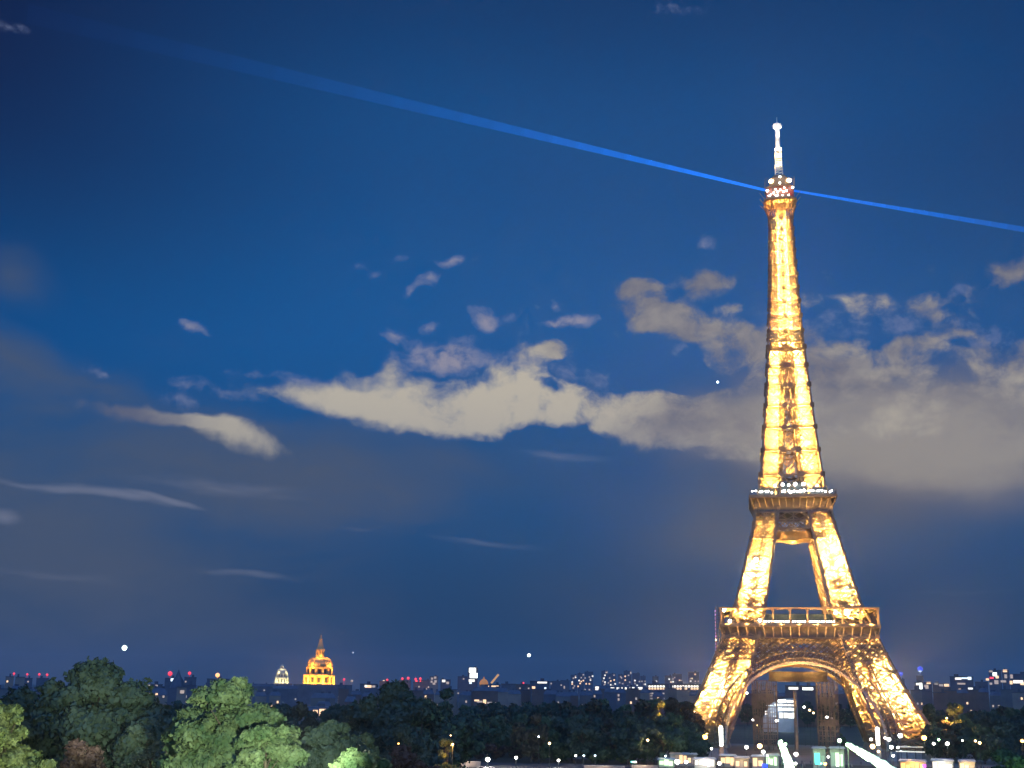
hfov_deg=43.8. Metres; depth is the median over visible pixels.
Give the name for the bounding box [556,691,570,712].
block
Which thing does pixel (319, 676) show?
golden dome church
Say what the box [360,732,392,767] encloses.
grey green tree
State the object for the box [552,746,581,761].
clipped tree
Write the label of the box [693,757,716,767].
kiosk
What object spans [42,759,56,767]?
leafy tree
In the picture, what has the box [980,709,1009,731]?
wood tree
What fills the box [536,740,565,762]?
clipped tree
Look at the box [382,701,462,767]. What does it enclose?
wide dark tree
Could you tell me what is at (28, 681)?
city block
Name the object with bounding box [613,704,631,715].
wood tree
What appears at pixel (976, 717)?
wood tree
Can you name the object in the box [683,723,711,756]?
wood tree
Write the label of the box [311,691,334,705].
city block
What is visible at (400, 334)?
sky
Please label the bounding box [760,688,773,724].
block
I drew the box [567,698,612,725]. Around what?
wood tree
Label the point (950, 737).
wood tree
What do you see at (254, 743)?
green tree
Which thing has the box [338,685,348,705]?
block
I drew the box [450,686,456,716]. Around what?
block
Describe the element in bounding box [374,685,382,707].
block
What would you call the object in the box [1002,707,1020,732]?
wood tree
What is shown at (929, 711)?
wood tree
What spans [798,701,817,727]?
wood tree
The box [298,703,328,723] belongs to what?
city block
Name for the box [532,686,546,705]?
block
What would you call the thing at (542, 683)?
city block
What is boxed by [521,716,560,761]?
wood tree
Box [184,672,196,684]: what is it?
city block
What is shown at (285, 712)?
wood tree
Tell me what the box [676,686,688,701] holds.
block
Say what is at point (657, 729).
wood tree
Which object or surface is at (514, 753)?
clipped tree
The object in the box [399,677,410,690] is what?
city block
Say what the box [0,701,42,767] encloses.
yellow green tree
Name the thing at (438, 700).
block
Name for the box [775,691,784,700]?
block
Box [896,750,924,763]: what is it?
flat canopy
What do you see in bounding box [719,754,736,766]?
stone hut
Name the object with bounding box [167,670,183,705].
church spire
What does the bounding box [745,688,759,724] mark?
block
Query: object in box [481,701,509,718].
wood tree
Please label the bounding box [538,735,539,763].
street lamp
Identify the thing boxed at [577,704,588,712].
wood tree
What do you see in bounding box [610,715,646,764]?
wood tree
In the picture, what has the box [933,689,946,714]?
block
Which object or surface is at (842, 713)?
wood tree
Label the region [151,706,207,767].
green tree
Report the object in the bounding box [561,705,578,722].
wood tree
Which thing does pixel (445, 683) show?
city block
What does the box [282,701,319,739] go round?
wood tree
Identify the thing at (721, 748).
light column
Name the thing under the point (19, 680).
city block
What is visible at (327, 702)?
city block
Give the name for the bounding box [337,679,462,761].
wide dark tree
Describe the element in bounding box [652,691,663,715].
block
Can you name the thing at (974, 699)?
block
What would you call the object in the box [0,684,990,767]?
ground
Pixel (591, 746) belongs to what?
wood tree
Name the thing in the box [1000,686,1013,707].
block
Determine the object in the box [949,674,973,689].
city block
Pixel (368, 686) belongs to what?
city block
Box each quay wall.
[461,761,480,766]
[584,765,624,767]
[631,765,657,767]
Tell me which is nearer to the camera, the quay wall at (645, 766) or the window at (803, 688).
the quay wall at (645, 766)
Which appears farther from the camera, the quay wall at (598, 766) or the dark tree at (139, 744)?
the quay wall at (598, 766)
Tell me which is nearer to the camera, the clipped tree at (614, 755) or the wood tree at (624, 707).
the clipped tree at (614, 755)
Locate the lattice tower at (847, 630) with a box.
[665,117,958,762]
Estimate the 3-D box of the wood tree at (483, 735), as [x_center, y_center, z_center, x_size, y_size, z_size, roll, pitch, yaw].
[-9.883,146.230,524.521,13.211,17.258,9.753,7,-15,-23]
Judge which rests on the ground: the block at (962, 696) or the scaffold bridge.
the block at (962, 696)
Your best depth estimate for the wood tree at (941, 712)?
653.04 m
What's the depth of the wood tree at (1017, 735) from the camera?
516.38 m
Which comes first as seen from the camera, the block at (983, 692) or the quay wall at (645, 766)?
the quay wall at (645, 766)
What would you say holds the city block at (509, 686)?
on the ground
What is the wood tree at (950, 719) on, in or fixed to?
on the ground
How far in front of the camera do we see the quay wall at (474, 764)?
458.10 m
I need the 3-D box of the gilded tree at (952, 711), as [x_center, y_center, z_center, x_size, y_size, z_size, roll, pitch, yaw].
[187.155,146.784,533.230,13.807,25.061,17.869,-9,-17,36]
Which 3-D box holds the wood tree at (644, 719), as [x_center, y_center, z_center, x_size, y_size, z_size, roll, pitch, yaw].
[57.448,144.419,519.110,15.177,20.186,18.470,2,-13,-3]
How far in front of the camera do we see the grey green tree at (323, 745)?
140.63 m
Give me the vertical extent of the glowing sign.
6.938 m
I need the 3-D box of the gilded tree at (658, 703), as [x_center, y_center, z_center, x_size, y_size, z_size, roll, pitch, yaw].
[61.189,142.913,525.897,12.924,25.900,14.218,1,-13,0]
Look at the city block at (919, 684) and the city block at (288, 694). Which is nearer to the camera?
the city block at (288, 694)
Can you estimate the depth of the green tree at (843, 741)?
522.64 m
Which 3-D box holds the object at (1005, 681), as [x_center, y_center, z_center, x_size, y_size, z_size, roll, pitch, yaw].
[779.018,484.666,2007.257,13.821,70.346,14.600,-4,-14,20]
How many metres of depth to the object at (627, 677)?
4173.61 m
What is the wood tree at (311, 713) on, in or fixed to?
on the ground
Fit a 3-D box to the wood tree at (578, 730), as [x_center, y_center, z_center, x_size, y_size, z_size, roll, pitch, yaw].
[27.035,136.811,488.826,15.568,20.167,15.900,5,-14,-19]
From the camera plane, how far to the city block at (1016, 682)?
1543.86 m
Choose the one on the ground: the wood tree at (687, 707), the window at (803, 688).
the wood tree at (687, 707)
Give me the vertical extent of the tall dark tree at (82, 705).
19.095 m
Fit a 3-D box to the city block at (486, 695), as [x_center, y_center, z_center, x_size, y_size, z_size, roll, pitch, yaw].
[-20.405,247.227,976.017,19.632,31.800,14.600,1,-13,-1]
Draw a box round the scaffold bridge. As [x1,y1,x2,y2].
[768,671,827,681]
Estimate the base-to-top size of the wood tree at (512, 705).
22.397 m
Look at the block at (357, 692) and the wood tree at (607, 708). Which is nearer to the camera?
the wood tree at (607, 708)
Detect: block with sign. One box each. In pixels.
[785,682,801,726]
[800,682,817,726]
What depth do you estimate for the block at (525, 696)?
1104.82 m
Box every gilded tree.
[651,698,665,736]
[945,704,973,758]
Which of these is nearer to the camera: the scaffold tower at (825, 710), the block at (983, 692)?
the scaffold tower at (825, 710)
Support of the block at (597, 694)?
on the ground
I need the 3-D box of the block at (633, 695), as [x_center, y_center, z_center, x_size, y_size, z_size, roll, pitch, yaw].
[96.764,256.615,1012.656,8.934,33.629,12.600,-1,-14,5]
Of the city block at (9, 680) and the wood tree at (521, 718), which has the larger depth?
the city block at (9, 680)
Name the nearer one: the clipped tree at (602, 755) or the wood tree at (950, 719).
the clipped tree at (602, 755)
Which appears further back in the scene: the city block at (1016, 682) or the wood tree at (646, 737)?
the city block at (1016, 682)
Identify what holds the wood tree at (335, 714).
on the ground
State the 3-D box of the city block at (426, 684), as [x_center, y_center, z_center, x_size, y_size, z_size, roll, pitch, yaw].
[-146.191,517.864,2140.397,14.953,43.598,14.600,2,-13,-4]
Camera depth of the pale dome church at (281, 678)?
3825.07 m
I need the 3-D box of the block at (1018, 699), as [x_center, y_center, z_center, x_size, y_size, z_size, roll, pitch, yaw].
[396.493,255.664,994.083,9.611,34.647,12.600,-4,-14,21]
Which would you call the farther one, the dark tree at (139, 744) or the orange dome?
the orange dome
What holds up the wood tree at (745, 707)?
on the ground
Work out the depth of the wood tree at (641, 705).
545.49 m
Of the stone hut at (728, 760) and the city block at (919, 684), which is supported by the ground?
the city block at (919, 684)
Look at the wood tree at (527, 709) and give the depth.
543.20 m
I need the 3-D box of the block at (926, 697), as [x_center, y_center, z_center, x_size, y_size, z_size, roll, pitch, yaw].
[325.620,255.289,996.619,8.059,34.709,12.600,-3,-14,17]
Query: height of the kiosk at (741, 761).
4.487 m
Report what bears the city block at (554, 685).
on the ground
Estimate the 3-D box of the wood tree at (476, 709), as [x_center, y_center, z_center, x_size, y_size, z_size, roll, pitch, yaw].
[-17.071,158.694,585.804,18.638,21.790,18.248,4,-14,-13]
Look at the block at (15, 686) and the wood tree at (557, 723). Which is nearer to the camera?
the wood tree at (557, 723)
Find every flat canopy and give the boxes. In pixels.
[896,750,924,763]
[898,746,922,765]
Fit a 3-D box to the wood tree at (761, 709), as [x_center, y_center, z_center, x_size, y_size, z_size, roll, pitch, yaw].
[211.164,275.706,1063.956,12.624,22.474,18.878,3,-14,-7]
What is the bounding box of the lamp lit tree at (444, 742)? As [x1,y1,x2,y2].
[433,738,458,767]
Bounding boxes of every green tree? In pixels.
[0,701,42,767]
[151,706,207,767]
[160,676,301,767]
[224,724,309,767]
[293,719,370,767]
[328,745,372,767]
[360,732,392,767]
[375,759,390,767]
[377,725,430,767]
[388,744,439,767]
[839,733,846,753]
[989,746,1023,767]
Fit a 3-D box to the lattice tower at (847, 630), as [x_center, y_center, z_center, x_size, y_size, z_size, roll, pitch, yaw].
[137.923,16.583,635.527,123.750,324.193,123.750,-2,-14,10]
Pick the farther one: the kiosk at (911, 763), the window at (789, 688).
the window at (789, 688)
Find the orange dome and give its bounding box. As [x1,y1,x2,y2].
[479,677,487,686]
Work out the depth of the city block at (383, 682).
1937.77 m
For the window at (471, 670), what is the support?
in the lit tower block at (472, 683)
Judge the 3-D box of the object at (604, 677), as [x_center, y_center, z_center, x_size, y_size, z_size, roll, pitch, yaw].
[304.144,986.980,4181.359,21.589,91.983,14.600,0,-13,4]
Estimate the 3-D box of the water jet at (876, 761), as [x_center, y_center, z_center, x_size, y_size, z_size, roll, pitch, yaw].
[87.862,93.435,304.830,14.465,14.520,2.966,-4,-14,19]
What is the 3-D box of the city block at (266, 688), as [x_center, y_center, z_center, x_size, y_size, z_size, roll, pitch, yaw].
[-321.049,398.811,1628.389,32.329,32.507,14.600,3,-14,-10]
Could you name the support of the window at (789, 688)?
in the block with sign at (789, 689)
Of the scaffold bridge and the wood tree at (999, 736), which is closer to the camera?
the wood tree at (999, 736)
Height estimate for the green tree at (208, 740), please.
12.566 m
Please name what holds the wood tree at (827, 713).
on the ground
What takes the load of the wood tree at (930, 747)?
on the ground
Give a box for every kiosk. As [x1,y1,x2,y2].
[657,757,675,766]
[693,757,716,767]
[734,756,749,767]
[751,754,765,767]
[764,753,779,767]
[898,759,926,767]
[930,758,954,767]
[958,759,975,767]
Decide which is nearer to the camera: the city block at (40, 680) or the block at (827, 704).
the block at (827, 704)
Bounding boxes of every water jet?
[777,740,793,767]
[846,742,895,767]
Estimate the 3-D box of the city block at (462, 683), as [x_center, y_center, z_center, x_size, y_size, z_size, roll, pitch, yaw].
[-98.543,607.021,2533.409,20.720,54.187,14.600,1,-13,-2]
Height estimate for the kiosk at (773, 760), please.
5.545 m
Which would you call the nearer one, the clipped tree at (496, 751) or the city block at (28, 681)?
the clipped tree at (496, 751)
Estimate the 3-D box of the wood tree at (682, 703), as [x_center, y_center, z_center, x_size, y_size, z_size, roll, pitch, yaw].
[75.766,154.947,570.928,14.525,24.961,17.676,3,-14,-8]
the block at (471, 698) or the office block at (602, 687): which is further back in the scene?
the office block at (602, 687)
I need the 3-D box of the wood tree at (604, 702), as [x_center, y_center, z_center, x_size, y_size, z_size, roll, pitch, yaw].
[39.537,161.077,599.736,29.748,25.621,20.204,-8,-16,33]
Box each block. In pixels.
[0,685,7,697]
[5,673,14,693]
[10,684,22,692]
[15,674,24,685]
[24,673,32,688]
[35,673,48,693]
[146,685,167,704]
[148,681,162,687]
[164,671,173,697]
[176,682,186,705]
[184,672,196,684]
[185,681,196,699]
[207,673,229,685]
[250,683,273,705]
[255,691,266,702]
[269,690,280,705]
[272,685,297,706]
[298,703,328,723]
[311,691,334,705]
[316,699,330,706]
[337,678,352,703]
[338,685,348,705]
[344,694,355,704]
[351,689,361,702]
[360,681,377,698]
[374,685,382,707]
[379,679,388,687]
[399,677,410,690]
[412,687,423,698]
[413,677,421,689]
[421,679,429,691]
[423,688,433,701]
[429,675,437,701]
[435,689,449,703]
[440,678,450,690]
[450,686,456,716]
[457,675,467,701]
[459,690,471,711]
[467,666,477,691]
[471,691,472,705]
[473,685,497,713]
[485,682,500,687]
[496,686,507,709]
[501,681,515,690]
[508,689,520,713]
[516,682,529,689]
[519,686,530,705]
[530,678,549,702]
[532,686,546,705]
[544,689,556,703]
[550,680,559,691]
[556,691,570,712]
[560,679,569,691]
[569,690,578,706]
[580,690,592,704]
[592,688,601,698]
[593,684,644,704]
[604,686,616,711]
[616,687,625,709]
[628,685,638,711]
[640,687,649,700]
[648,681,668,715]
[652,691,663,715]
[664,685,675,699]
[670,681,700,698]
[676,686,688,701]
[689,690,696,702]
[731,691,744,723]
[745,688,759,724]
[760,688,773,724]
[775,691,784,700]
[819,691,833,724]
[834,689,848,725]
[910,686,922,710]
[914,680,932,703]
[922,687,932,705]
[932,682,948,691]
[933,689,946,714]
[944,687,957,707]
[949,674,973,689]
[957,688,969,713]
[966,686,979,711]
[975,680,988,691]
[978,686,989,711]
[989,690,1001,709]
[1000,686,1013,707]
[1009,672,1023,691]
[1012,689,1023,711]
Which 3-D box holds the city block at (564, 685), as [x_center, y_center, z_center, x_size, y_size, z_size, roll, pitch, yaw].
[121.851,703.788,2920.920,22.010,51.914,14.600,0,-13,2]
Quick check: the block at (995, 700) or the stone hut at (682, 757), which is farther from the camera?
the block at (995, 700)
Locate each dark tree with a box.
[0,656,178,767]
[1,683,62,759]
[109,714,176,767]
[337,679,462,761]
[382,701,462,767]
[431,687,489,767]
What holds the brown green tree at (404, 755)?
on the ground
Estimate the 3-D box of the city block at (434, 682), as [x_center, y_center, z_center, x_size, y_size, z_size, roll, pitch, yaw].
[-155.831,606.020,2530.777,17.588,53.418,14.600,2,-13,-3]
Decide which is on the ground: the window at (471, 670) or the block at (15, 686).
the block at (15, 686)
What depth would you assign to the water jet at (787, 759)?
309.90 m
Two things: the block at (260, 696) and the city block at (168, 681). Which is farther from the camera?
the city block at (168, 681)
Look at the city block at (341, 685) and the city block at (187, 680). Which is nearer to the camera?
the city block at (187, 680)
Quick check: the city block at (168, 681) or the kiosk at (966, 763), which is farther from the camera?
the city block at (168, 681)
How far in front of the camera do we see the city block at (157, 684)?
1221.19 m
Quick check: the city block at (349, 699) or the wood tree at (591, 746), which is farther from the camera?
the city block at (349, 699)
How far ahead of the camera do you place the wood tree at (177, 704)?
321.31 m
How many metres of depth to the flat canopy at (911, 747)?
459.58 m
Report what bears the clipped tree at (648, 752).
on the ground
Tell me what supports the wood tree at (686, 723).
on the ground
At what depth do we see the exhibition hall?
900.39 m
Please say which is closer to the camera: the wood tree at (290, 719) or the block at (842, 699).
the wood tree at (290, 719)
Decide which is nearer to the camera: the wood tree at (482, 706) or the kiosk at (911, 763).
the kiosk at (911, 763)
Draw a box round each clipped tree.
[474,753,483,760]
[485,742,508,761]
[508,743,522,761]
[532,752,540,761]
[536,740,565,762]
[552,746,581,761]
[589,745,613,763]
[609,749,635,763]
[630,740,655,763]
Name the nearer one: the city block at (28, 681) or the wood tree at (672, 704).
the wood tree at (672, 704)
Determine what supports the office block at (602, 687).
on the ground
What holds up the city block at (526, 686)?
on the ground
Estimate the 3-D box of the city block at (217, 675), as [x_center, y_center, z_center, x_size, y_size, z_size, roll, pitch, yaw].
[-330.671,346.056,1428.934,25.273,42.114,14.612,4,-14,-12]
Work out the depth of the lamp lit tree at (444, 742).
242.39 m
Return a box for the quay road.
[481,762,867,767]
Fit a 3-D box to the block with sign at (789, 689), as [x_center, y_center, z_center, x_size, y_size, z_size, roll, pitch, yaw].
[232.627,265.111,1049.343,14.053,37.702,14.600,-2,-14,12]
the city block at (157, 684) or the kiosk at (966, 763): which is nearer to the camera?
the kiosk at (966, 763)
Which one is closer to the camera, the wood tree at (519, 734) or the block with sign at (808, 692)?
the wood tree at (519, 734)
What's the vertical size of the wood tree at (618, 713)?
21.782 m
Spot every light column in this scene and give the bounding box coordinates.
[719,726,723,757]
[875,727,881,758]
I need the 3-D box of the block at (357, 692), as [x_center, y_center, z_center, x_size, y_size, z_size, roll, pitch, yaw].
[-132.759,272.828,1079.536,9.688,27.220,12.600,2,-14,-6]
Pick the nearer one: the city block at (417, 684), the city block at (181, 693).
the city block at (181, 693)
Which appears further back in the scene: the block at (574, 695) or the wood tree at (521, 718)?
the block at (574, 695)
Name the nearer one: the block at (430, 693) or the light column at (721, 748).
the light column at (721, 748)
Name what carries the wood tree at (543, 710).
on the ground
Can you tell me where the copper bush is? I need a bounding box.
[41,738,108,767]
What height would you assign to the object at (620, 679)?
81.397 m
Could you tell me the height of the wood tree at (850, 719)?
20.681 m
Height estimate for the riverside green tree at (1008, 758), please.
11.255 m
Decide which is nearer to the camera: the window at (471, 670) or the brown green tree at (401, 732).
the brown green tree at (401, 732)
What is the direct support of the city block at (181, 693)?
on the ground
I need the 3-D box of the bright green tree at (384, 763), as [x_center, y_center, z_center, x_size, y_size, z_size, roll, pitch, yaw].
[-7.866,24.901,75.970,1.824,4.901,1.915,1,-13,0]
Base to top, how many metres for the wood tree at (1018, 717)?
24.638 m
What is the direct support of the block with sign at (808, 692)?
on the ground
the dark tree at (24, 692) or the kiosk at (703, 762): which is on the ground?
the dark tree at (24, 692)
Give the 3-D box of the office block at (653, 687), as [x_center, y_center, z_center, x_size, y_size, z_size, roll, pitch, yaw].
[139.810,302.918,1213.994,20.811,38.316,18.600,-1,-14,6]
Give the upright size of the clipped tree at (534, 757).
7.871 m
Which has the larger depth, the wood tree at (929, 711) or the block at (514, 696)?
the block at (514, 696)
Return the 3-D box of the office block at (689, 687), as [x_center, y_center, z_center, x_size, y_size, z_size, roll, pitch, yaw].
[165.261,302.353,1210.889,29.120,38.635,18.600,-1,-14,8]
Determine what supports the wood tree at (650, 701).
on the ground
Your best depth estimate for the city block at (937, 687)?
1941.60 m
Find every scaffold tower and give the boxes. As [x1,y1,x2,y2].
[752,680,778,750]
[815,679,839,751]
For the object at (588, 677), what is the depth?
4179.74 m
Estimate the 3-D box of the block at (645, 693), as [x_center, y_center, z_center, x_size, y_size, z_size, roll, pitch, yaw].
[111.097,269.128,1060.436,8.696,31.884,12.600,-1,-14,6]
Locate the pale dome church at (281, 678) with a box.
[271,664,291,685]
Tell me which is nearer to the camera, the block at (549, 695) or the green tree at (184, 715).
the green tree at (184, 715)
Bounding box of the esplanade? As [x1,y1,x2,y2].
[573,744,1004,767]
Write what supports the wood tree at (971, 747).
on the ground
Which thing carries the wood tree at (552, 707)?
on the ground
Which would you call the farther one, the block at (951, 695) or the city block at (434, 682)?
the city block at (434, 682)
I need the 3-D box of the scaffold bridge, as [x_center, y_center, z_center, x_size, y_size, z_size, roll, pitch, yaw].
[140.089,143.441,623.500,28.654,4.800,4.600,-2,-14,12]
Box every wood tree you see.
[172,700,211,713]
[261,702,289,723]
[281,703,298,725]
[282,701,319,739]
[297,710,321,727]
[319,702,346,721]
[319,709,327,722]
[327,704,347,723]
[454,704,469,718]
[459,704,484,716]
[477,717,494,756]
[478,703,487,711]
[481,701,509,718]
[501,713,530,754]
[508,702,551,727]
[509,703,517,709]
[510,712,548,762]
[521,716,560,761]
[526,704,547,726]
[541,700,561,715]
[547,701,571,716]
[550,715,567,760]
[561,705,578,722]
[563,714,601,763]
[563,715,581,760]
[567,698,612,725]
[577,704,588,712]
[579,722,610,761]
[585,698,612,717]
[589,705,615,720]
[606,708,625,730]
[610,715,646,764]
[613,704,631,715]
[619,721,650,763]
[623,699,653,723]
[634,700,658,715]
[637,697,686,719]
[638,713,663,759]
[640,714,684,756]
[658,712,689,754]
[667,702,693,712]
[680,701,705,730]
[682,720,703,735]
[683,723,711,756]
[739,703,756,725]
[756,701,765,720]
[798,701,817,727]
[817,704,830,722]
[832,703,847,727]
[844,704,855,727]
[897,714,922,745]
[909,703,945,735]
[920,724,944,757]
[932,720,960,758]
[934,709,945,717]
[940,719,981,758]
[942,713,954,736]
[947,702,966,717]
[962,723,983,762]
[964,723,991,763]
[966,710,989,758]
[979,725,1016,765]
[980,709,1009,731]
[995,706,1005,721]
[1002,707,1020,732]
[1004,723,1023,755]
[1008,706,1023,723]
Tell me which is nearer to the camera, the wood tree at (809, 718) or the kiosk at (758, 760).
the kiosk at (758, 760)
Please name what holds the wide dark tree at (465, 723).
on the ground
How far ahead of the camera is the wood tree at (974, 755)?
526.53 m
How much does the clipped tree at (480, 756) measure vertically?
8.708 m
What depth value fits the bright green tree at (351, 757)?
74.08 m
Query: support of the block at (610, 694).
on the ground
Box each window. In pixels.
[469,667,475,672]
[470,673,477,677]
[788,687,798,689]
[802,687,812,689]
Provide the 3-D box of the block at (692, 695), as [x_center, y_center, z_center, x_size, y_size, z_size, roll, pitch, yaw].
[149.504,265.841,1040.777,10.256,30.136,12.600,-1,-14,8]
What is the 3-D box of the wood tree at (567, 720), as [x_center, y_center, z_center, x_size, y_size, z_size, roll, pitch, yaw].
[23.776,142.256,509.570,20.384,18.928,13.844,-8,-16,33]
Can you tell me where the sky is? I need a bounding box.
[0,0,1023,696]
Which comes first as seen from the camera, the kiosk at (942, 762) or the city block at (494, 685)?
the kiosk at (942, 762)
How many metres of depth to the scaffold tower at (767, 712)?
620.02 m
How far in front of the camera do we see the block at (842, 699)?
1082.53 m
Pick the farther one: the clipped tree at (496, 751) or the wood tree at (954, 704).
the wood tree at (954, 704)
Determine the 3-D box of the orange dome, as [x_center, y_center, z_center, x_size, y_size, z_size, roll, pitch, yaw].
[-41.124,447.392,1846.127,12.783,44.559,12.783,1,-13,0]
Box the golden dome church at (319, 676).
[293,635,337,704]
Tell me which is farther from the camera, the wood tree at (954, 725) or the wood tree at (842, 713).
the wood tree at (842, 713)
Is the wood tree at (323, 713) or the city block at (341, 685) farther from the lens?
the city block at (341, 685)
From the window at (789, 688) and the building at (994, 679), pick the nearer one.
the window at (789, 688)
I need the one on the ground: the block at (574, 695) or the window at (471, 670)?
the block at (574, 695)
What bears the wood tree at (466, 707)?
on the ground
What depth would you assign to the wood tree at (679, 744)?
484.52 m
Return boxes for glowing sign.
[815,753,819,767]
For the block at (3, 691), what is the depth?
1004.85 m
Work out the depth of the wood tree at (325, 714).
471.39 m
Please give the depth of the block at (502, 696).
1028.84 m
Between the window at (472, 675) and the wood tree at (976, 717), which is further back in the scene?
the window at (472, 675)
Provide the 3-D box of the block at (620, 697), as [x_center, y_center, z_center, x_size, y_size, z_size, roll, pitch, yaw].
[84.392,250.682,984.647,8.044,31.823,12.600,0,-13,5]
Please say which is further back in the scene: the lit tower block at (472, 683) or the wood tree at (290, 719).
the lit tower block at (472, 683)
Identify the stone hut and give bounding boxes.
[669,752,697,765]
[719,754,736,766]
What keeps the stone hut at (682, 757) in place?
on the quay road
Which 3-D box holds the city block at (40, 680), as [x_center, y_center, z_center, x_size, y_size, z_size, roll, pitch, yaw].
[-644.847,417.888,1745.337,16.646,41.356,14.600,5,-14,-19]
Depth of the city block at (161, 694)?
600.71 m
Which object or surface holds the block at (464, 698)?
on the ground
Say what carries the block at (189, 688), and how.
on the ground
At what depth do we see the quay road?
473.22 m
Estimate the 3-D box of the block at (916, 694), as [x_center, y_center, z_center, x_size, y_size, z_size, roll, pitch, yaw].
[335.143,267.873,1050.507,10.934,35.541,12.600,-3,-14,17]
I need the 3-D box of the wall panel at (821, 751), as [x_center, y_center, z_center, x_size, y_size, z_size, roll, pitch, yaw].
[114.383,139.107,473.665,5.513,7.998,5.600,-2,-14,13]
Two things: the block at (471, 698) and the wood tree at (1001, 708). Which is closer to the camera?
the wood tree at (1001, 708)
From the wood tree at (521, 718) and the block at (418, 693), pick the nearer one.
the wood tree at (521, 718)
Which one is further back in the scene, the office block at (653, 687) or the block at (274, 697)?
the office block at (653, 687)
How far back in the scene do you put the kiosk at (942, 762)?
437.87 m
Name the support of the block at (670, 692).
on the ground
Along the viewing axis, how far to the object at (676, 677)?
2900.00 m
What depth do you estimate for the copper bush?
90.39 m
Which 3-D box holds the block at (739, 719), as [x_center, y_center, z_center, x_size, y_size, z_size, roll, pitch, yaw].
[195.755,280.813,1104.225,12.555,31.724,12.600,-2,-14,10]
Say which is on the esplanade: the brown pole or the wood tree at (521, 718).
the brown pole
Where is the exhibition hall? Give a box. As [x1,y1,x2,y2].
[763,698,798,732]
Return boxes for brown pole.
[793,691,799,755]

